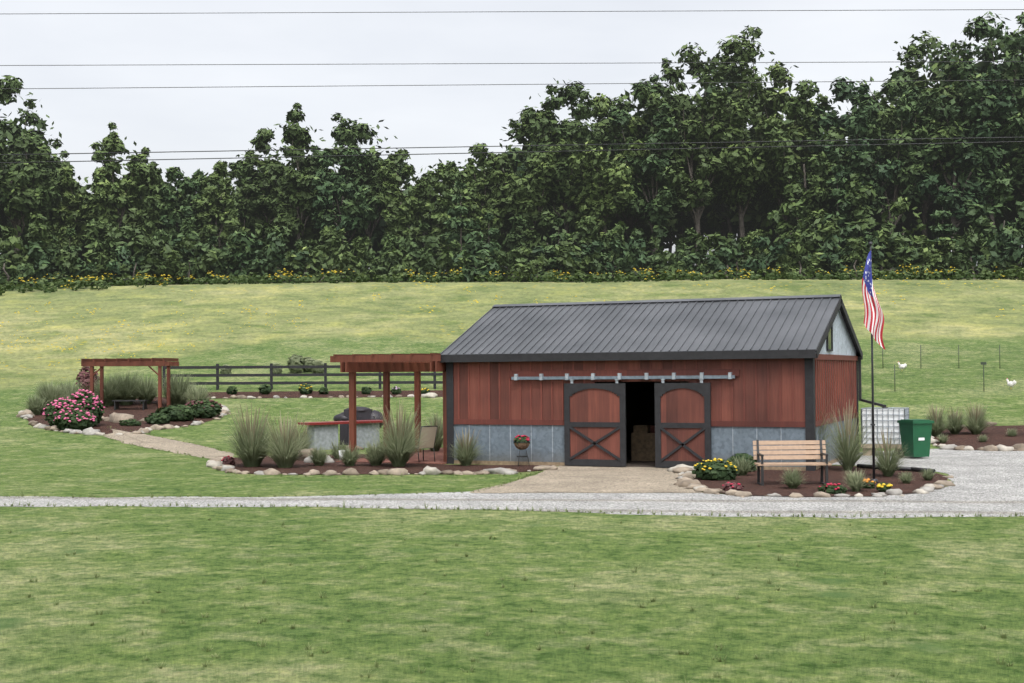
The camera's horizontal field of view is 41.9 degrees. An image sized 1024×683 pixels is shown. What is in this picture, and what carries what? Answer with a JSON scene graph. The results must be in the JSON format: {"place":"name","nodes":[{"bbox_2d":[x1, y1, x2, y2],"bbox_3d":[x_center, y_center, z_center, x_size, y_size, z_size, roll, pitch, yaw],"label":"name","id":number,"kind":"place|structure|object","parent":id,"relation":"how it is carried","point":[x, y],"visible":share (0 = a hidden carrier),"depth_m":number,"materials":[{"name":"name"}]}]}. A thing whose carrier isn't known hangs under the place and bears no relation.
{"place":"outdoors","nodes":[
{"label":"outdoors","id":0,"kind":"place"},
{"bbox_2d":[0,266,1023,682],"bbox_3d":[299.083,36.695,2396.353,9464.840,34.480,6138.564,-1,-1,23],"label":"ground","id":1,"kind":"structure","parent":0,"point":[190,564],"depth_m":18.48,"materials":[{"name":"green plant"}]},
{"bbox_2d":[27,397,220,433],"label":"mulch bed","id":2,"kind":"object","parent":1,"relation":"on","point":[136,410],"visible":0.37,"depth_m":56.24,"materials":[{"name":"brown soil"}]},
{"bbox_2d":[81,358,178,410],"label":"pergola","id":3,"kind":"object","parent":2,"relation":"on","point":[148,362],"visible":0.91,"depth_m":58.83,"materials":[{"name":"brown wood"}]},
{"bbox_2d":[103,429,233,458],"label":"gravel walk","id":4,"kind":"structure","parent":1,"relation":"on","point":[160,443],"depth_m":45.79,"materials":[{"name":"beige gravel"}]},
{"bbox_2d":[162,363,442,389],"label":"board fence","id":5,"kind":"object","parent":1,"relation":"on","point":[325,374],"visible":0.69,"depth_m":66.74,"materials":[{"name":"black wood"}]},
{"bbox_2d":[207,390,442,398],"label":"mulch border","id":6,"kind":"object","parent":1,"relation":"on","point":[313,394],"visible":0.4,"depth_m":64.55,"materials":[{"name":"brown wood"}]},
{"bbox_2d":[298,420,382,449],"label":"kitchen counter","id":7,"kind":"object","parent":1,"relation":"on","point":[325,433],"visible":0.67,"depth_m":43.59,"materials":[{"name":"grey stone"}]},
{"bbox_2d":[333,406,382,444],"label":"covered grill","id":8,"kind":"object","parent":1,"relation":"on","point":[364,413],"visible":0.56,"depth_m":45.57,"materials":[{"name":"grey metal"}]},
{"bbox_2d":[224,454,551,473],"bbox_3d":[-4.436,3.311,35.944,7.122,0.001,10.834,1,-2,-43],"label":"mulch bed","id":9,"kind":"object","parent":1,"relation":"on","point":[300,467],"visible":0.5,"depth_m":34.89,"materials":[{"name":"brown wood"}]},
{"bbox_2d":[514,435,529,465],"bbox_3d":[0.258,2.852,34.991,0.447,0.832,0.457,0,-1,0],"label":"planter","id":10,"kind":"object","parent":9,"relation":"on","point":[521,442],"visible":1,"depth_m":34.87,"materials":[{"name":"multicoloured metal"}]},
{"bbox_2d":[336,448,446,463],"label":"patio pavers","id":11,"kind":"object","parent":1,"relation":"on","point":[429,457],"visible":0.36,"depth_m":38.07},
{"bbox_2d":[330,353,446,461],"bbox_3d":[-2.163,1.894,39.768,3.410,3.000,7.000,-1,-1,23],"label":"pergola","id":12,"kind":"object","parent":11,"relation":"on","point":[417,364],"visible":0.52,"depth_m":37.42,"materials":[{"name":"brown wood"}]},
{"bbox_2d":[407,426,437,462],"bbox_3d":[-2.458,2.803,36.743,0.568,0.994,0.678,1,-2,-40],"label":"patio chair","id":13,"kind":"object","parent":11,"relation":"on","point":[432,430],"visible":0.7,"depth_m":36.58,"materials":[{"name":"beige fabric"}]},
{"bbox_2d":[0,11,1023,287],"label":"trees","id":14,"kind":"object","parent":1,"relation":"on","point":[598,199],"visible":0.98,"depth_m":137.77,"materials":[{"name":"green plant"}]},
{"bbox_2d":[0,264,1023,366],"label":"goldenrod","id":15,"kind":"object","parent":1,"relation":"on","point":[886,274],"visible":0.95,"depth_m":122.40,"materials":[{"name":"yellow"}]},
{"bbox_2d":[3,426,1023,682],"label":"grass tufts","id":16,"kind":"object","parent":1,"relation":"on","point":[309,654],"visible":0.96,"depth_m":16.32,"materials":[{"name":"green plant"}]},
{"bbox_2d":[16,392,1023,497],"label":"bed rocks","id":17,"kind":"object","parent":1,"relation":"on","point":[686,478],"visible":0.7,"depth_m":32.90,"materials":[{"name":"beige stone"}]},
{"bbox_2d":[22,354,1022,493],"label":"garden plants","id":18,"kind":"object","parent":1,"relation":"on","point":[67,406],"visible":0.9,"depth_m":35.69,"materials":[{"name":"green plant"}]},
{"bbox_2d":[470,466,702,492],"bbox_3d":[2.142,3.148,30.947,4.779,0.001,8.121,-1,-1,10],"label":"dirt apron","id":19,"kind":"object","parent":1,"relation":"on","point":[591,479],"visible":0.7,"depth_m":29.77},
{"bbox_2d":[446,309,858,470],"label":"barn","id":20,"kind":"structure","parent":1,"relation":"on","point":[502,405],"depth_m":35.08,"materials":[{"name":"brown wood"}]},
{"bbox_2d":[564,379,711,467],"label":"barn doors","id":21,"kind":"structure","parent":20,"relation":"attached to","point":[594,424],"depth_m":34.22,"materials":[{"name":"red wood"}]},
{"bbox_2d":[440,294,862,361],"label":"barn roof","id":22,"kind":"structure","parent":20,"relation":"attached to","point":[778,327],"depth_m":35.57,"materials":[{"name":"grey metal"}]},
{"bbox_2d":[857,355,934,472],"bbox_3d":[7.429,1.812,38.774,5.115,2.912,14.721,0,-2,-37],"label":"downspout","id":23,"kind":"object","parent":20,"relation":"attached to","point":[916,469],"visible":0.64,"depth_m":38.44,"materials":[{"name":"black"}]},
{"bbox_2d":[693,465,946,496],"bbox_3d":[6.898,3.086,30.156,5.934,0.001,8.768,-1,-1,7],"label":"mulch bed","id":24,"kind":"object","parent":1,"relation":"on","point":[773,482],"visible":0.5,"depth_m":29.34,"materials":[{"name":"brown soil"}]},
{"bbox_2d":[753,439,831,485],"bbox_3d":[6.003,2.590,28.724,1.564,0.950,0.670,-1,-1,1],"label":"park bench","id":25,"kind":"object","parent":24,"relation":"on","point":[791,450],"visible":0.97,"depth_m":28.96,"materials":[{"name":"brown wood"}]},
{"bbox_2d":[868,242,877,482],"bbox_3d":[7.795,0.450,28.973,0.180,5.235,0.180,-1,-1,23],"label":"flag pole","id":26,"kind":"object","parent":24,"relation":"on","point":[873,424],"visible":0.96,"depth_m":28.93,"materials":[{"name":"grey metal"}]},
{"bbox_2d":[862,251,884,348],"bbox_3d":[7.785,-0.897,28.864,0.506,2.178,0.198,0,-1,0],"label":"us flag","id":27,"kind":"object","parent":26,"relation":"attached to","point":[874,320],"visible":1,"depth_m":28.88,"materials":[{"name":"multicoloured fabric"}]},
{"bbox_2d":[898,361,906,368],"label":"hen","id":28,"kind":"object","parent":1,"relation":"on","point":[903,365],"visible":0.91,"depth_m":68.25,"materials":[{"name":"grey"}]},
{"bbox_2d":[832,449,1023,495],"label":"gravel yard","id":29,"kind":"structure","parent":1,"relation":"on","point":[987,472],"depth_m":33.17,"materials":[{"name":"grey gravel"}]},
{"bbox_2d":[861,407,908,455],"bbox_3d":[10.701,2.570,38.377,1.240,1.370,1.040,-1,-1,23],"label":"ibc water tank","id":30,"kind":"object","parent":29,"relation":"on","point":[885,418],"visible":0.63,"depth_m":37.96,"materials":[{"name":"white plastic"}]},
{"bbox_2d":[897,419,933,456],"bbox_3d":[11.096,2.681,36.848,0.660,1.067,0.828,0,-1,-16],"label":"wheelie bin","id":31,"kind":"object","parent":29,"relation":"on","point":[915,434],"visible":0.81,"depth_m":36.56,"materials":[{"name":"green plastic"}]},
{"bbox_2d":[861,345,1023,390],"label":"wire fence","id":32,"kind":"object","parent":1,"relation":"on","point":[917,389],"visible":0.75,"depth_m":60.94,"materials":[{"name":"grey metal"}]},
{"bbox_2d":[933,425,1023,449],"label":"mulch bed","id":33,"kind":"object","parent":1,"relation":"on","point":[966,437],"visible":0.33,"depth_m":44.75,"materials":[{"name":"brown wood"}]},
{"bbox_2d":[1006,378,1015,389],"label":"hen","id":34,"kind":"object","parent":1,"relation":"on","point":[1010,384],"visible":0.89,"depth_m":60.60,"materials":[{"name":"grey"}]},
{"bbox_2d":[0,9,1023,162],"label":"power lines","id":35,"kind":"object","parent":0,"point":[510,84],"visible":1,"depth_m":78.77,"materials":[{"name":"black metal"}]},
{"bbox_2d":[0,487,1023,518],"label":"gravel driveway","id":36,"kind":"structure","parent":0,"point":[935,502],"depth_m":25.21,"materials":[{"name":"grey gravel"}]},
{"bbox_2d":[0,0,1023,268],"label":"sky","id":37,"kind":"structure","parent":0,"point":[116,53],"materials":[{"name":"white"}]}
]}

